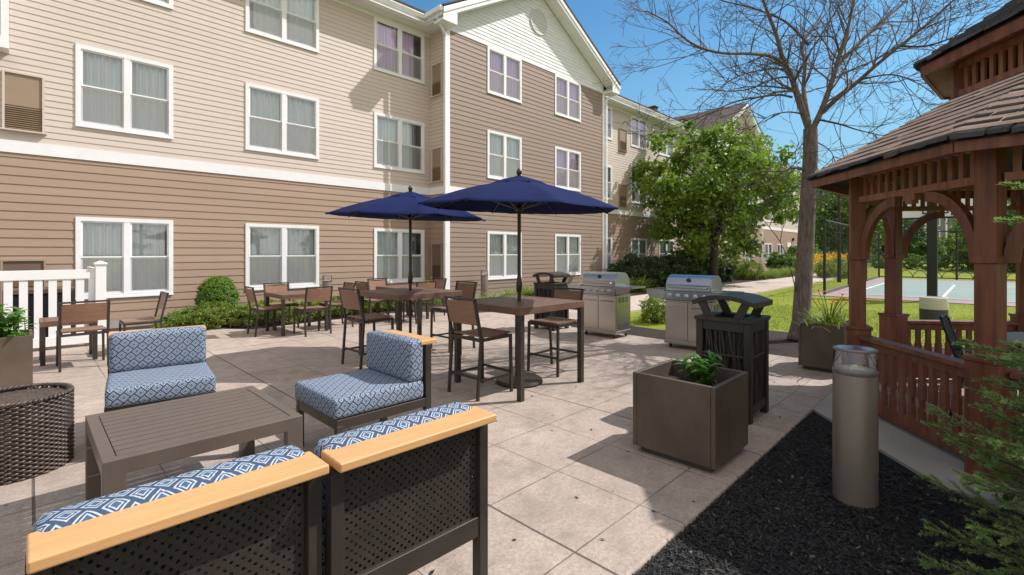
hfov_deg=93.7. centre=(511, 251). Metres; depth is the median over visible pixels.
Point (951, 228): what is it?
background tree
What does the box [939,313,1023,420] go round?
patio chair
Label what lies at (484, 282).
bollard light
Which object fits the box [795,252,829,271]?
flowering shrub
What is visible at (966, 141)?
gazebo
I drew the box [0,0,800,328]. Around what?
hotel building
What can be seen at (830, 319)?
daylily plant
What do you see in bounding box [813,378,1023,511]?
gazebo walk
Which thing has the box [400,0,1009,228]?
sky
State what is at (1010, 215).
background tree
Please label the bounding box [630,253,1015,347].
ground
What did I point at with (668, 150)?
window
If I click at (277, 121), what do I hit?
window
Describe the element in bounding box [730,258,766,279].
golden shrub
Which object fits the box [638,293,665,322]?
border shrub
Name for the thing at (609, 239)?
window
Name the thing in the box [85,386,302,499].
coffee table
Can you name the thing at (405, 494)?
lounge chair
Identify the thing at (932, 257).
basketball hoop
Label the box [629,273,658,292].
grass tuft
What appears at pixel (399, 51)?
window
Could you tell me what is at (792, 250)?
rounded shrub
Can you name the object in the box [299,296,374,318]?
spreading shrub
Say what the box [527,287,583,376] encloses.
bar stool
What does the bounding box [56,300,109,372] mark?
dining chair
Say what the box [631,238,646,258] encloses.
window
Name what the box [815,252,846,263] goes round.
flowering shrub
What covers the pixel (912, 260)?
hedge ball
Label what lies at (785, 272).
grass tuft
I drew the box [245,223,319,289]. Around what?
window
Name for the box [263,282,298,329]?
dining chair
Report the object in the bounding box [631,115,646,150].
window
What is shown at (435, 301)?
daylily plant
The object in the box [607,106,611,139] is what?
window
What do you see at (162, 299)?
dining chair
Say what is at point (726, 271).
juniper shrub
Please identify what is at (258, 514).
lounge chair
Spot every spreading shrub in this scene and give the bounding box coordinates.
[151,299,256,329]
[229,297,323,326]
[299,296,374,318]
[366,298,405,310]
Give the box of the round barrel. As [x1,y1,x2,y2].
[919,296,948,319]
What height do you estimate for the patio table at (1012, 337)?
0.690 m
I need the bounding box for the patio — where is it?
[0,312,831,574]
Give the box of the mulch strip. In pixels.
[571,325,973,357]
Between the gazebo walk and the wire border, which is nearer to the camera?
the gazebo walk
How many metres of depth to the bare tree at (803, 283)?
7.63 m
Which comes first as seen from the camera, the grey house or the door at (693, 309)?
the door at (693, 309)
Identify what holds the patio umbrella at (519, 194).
on the patio
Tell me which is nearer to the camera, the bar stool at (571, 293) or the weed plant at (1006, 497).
the weed plant at (1006, 497)
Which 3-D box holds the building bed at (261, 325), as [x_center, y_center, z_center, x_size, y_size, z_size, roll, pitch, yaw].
[11.400,1.476,25.987,4.300,0.001,55.000,0,0,45]
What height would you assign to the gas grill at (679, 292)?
1.105 m
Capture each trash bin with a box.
[533,271,569,330]
[692,292,772,424]
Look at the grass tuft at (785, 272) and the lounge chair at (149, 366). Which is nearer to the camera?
the lounge chair at (149, 366)
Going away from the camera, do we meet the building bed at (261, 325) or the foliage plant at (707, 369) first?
the foliage plant at (707, 369)
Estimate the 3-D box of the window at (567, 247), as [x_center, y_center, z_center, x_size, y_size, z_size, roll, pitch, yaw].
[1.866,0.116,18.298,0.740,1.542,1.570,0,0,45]
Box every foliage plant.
[0,304,36,337]
[670,350,723,385]
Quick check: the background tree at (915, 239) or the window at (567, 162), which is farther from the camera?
the background tree at (915, 239)
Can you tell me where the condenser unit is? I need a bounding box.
[2,286,74,337]
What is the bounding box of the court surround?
[812,278,1015,306]
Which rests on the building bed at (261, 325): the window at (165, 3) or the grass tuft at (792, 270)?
the grass tuft at (792, 270)
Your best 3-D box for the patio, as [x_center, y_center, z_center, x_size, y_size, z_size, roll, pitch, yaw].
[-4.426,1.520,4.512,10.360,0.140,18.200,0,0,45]
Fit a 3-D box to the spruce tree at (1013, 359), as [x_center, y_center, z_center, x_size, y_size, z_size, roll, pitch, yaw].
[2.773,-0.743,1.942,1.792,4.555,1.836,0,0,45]
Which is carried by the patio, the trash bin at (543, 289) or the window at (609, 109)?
the trash bin at (543, 289)
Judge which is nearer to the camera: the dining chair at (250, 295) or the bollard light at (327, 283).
the dining chair at (250, 295)
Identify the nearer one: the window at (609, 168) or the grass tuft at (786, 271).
the window at (609, 168)
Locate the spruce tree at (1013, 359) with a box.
[914,180,1023,574]
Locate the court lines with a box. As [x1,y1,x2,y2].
[866,281,1011,301]
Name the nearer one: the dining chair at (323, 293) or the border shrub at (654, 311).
the dining chair at (323, 293)
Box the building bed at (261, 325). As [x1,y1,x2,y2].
[75,274,794,332]
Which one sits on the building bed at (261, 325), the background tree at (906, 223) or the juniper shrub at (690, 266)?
the juniper shrub at (690, 266)
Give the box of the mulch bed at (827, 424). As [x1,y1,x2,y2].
[642,411,1023,574]
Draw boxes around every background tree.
[814,189,882,256]
[815,158,881,252]
[815,190,883,253]
[846,207,919,263]
[869,220,924,257]
[883,220,926,258]
[908,235,949,260]
[938,233,966,261]
[944,218,967,249]
[949,201,1015,271]
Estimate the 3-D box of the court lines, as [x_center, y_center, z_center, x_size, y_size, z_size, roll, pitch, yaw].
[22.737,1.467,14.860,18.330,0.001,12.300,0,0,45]
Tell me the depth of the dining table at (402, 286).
10.35 m
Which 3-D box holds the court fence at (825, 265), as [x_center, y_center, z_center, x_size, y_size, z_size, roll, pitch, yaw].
[23.029,0.165,15.380,20.046,2.650,15.240,0,0,45]
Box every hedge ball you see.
[868,252,883,268]
[902,253,922,269]
[917,254,948,269]
[942,251,973,270]
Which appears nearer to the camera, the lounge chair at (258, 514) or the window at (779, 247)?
the lounge chair at (258, 514)
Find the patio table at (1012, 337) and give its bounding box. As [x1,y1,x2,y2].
[1007,332,1023,344]
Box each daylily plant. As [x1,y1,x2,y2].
[419,277,441,305]
[783,289,869,333]
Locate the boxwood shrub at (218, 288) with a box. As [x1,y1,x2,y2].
[194,275,240,313]
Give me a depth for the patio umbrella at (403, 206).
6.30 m
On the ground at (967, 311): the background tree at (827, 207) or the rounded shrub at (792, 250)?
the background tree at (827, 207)
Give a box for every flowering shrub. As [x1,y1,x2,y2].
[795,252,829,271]
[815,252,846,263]
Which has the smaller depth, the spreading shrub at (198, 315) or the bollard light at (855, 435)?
the bollard light at (855, 435)
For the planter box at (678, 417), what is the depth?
3.29 m
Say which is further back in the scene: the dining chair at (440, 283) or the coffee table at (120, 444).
the dining chair at (440, 283)
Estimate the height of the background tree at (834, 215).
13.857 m
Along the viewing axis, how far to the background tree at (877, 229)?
49.62 m
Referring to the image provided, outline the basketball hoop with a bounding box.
[902,199,973,295]
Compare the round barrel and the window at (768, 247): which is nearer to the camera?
the round barrel
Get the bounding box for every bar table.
[359,287,461,354]
[454,295,583,401]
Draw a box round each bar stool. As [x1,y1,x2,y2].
[338,287,393,369]
[430,281,476,352]
[444,296,512,401]
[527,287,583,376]
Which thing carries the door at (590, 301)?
in the gas grill at (606, 297)
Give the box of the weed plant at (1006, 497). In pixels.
[991,488,1021,501]
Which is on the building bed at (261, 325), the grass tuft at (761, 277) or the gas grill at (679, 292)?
the grass tuft at (761, 277)
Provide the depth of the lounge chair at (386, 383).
3.53 m
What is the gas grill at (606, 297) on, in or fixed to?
on the patio
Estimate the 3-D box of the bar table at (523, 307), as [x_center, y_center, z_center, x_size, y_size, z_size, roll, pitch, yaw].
[0.080,0.997,5.346,1.030,0.904,1.030,0,0,45]
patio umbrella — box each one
[325,185,485,332]
[418,168,618,388]
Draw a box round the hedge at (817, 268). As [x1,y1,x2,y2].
[813,258,847,277]
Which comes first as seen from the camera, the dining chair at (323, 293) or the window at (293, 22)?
the dining chair at (323, 293)
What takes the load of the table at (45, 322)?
on the patio
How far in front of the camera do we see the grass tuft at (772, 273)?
26.77 m
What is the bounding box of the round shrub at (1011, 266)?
[1007,263,1015,271]
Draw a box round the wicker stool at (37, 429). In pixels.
[0,382,74,484]
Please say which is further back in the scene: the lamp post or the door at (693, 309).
the lamp post
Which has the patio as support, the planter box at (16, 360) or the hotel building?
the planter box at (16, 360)
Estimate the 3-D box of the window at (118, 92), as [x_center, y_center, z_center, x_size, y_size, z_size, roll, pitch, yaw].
[-7.796,-3.094,9.653,0.740,1.532,1.510,0,0,45]
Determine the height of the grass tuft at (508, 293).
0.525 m
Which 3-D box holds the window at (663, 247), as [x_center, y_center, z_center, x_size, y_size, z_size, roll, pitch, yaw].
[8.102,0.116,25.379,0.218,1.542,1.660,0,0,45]
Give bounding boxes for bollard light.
[322,275,331,287]
[481,271,487,297]
[832,344,878,509]
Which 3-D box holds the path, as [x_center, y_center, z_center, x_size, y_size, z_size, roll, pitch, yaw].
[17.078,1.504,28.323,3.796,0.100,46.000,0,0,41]
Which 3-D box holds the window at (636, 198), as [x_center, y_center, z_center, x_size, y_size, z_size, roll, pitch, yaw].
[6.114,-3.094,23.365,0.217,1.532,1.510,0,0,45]
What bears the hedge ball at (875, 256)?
on the ground at (967, 311)
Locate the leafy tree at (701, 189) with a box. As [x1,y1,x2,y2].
[626,113,823,275]
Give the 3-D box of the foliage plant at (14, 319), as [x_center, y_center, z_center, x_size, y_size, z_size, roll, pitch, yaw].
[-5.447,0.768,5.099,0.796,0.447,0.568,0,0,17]
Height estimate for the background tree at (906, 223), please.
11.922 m
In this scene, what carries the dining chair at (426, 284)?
on the patio
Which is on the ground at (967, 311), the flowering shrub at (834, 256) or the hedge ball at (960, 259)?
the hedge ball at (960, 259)
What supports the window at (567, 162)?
in the hotel building
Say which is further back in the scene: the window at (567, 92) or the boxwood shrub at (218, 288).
the window at (567, 92)
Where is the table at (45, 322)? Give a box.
[39,317,97,365]
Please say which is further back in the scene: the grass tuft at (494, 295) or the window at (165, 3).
the grass tuft at (494, 295)
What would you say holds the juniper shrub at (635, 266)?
on the building bed at (261, 325)
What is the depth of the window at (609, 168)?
21.58 m
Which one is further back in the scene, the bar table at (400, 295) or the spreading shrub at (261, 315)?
the spreading shrub at (261, 315)
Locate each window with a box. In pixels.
[75,43,173,138]
[75,216,173,299]
[143,0,173,9]
[245,0,319,52]
[245,82,319,159]
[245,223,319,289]
[374,16,424,83]
[374,112,424,173]
[374,228,424,282]
[487,46,521,102]
[487,129,521,179]
[487,231,521,279]
[555,74,580,121]
[555,146,580,191]
[555,234,580,274]
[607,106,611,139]
[607,165,612,199]
[607,237,611,268]
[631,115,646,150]
[631,171,646,204]
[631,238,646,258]
[659,129,673,156]
[659,239,673,257]
[764,212,771,221]
[764,243,771,263]
[777,244,782,254]
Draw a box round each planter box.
[0,329,32,391]
[633,359,747,472]
[798,318,848,372]
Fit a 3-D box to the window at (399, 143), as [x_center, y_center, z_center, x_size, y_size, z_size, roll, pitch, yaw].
[-3.460,-3.094,14.043,0.740,1.532,1.670,0,0,45]
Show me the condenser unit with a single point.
(31, 300)
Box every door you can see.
[583,294,597,328]
[598,296,615,330]
[665,301,687,340]
[688,303,711,341]
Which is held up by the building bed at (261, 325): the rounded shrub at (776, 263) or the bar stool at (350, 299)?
the rounded shrub at (776, 263)
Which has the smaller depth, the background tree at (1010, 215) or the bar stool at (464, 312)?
the bar stool at (464, 312)
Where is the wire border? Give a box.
[902,270,1011,277]
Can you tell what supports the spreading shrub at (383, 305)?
on the building bed at (261, 325)
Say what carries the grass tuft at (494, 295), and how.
on the building bed at (261, 325)
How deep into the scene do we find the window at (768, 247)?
37.15 m
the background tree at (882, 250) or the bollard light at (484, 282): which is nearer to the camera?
the bollard light at (484, 282)
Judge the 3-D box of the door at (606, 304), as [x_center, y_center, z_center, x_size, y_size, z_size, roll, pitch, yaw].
[1.594,1.032,8.082,0.341,0.565,0.057,0,0,45]
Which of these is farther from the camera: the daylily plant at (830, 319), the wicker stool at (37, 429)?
the daylily plant at (830, 319)
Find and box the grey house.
[826,218,966,260]
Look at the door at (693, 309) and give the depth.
7.03 m
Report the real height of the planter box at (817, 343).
0.575 m
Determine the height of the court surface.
0.001 m
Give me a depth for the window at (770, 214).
37.74 m
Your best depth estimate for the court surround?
16.26 m
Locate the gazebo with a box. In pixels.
[806,0,1023,483]
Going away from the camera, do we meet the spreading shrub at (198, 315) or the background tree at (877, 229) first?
the spreading shrub at (198, 315)
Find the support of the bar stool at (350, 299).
on the patio
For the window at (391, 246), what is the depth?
13.80 m
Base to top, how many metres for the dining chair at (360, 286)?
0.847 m
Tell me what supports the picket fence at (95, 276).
on the patio
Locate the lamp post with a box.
[837,194,840,281]
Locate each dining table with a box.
[265,290,327,335]
[376,285,428,322]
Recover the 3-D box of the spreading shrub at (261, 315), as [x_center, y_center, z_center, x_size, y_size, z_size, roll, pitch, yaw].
[-4.845,1.242,10.077,1.332,0.608,1.995,0,0,45]
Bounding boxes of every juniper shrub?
[603,250,677,287]
[652,251,714,276]
[683,257,738,281]
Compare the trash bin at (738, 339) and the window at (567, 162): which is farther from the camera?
the window at (567, 162)
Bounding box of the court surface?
[842,279,1015,302]
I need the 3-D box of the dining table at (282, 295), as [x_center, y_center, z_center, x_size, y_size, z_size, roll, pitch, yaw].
[-3.958,1.097,8.829,0.820,0.704,0.820,0,0,45]
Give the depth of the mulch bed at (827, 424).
2.56 m
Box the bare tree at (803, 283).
[600,0,1010,340]
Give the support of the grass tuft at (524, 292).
on the building bed at (261, 325)
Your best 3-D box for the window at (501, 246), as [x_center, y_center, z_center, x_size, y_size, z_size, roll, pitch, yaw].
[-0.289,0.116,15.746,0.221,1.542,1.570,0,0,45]
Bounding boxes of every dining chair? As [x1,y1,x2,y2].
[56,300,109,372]
[119,291,168,331]
[244,286,280,336]
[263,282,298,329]
[293,286,332,336]
[319,282,355,329]
[355,281,389,323]
[367,278,387,313]
[403,281,436,323]
[416,278,446,315]
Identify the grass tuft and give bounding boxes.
[476,290,509,297]
[489,287,522,296]
[504,281,534,295]
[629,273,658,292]
[750,269,778,279]
[766,268,789,276]
[766,269,783,277]
[772,266,794,275]
[773,266,794,274]
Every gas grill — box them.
[567,271,645,337]
[646,274,743,346]
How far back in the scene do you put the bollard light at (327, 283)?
11.52 m
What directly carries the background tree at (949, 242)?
on the ground at (967, 311)
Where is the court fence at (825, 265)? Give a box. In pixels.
[823,219,1015,293]
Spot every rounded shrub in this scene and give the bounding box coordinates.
[764,251,795,269]
[784,244,822,256]
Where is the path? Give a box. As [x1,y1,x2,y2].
[569,272,842,312]
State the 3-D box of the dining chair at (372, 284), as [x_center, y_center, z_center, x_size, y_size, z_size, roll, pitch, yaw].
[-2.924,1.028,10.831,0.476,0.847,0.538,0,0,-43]
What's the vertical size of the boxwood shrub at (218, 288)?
1.061 m
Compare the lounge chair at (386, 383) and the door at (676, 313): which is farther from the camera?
the door at (676, 313)
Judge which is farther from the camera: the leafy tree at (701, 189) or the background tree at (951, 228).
the background tree at (951, 228)
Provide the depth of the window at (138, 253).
9.43 m
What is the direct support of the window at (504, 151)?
in the hotel building
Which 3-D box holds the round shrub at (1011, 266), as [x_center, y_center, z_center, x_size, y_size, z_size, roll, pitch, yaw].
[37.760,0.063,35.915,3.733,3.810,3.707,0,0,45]
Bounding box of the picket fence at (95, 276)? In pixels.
[0,261,107,347]
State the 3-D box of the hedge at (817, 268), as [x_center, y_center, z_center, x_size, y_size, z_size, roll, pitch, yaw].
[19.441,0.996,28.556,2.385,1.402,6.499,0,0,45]
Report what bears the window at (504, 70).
in the hotel building
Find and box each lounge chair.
[25,445,328,574]
[104,325,215,411]
[295,329,436,445]
[314,402,496,574]
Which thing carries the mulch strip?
on the ground at (967, 311)
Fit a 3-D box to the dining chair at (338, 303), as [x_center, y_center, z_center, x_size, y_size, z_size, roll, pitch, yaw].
[-3.387,1.028,9.306,0.538,0.847,0.476,0,0,-43]
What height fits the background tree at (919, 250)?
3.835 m
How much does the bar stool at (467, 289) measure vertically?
0.997 m

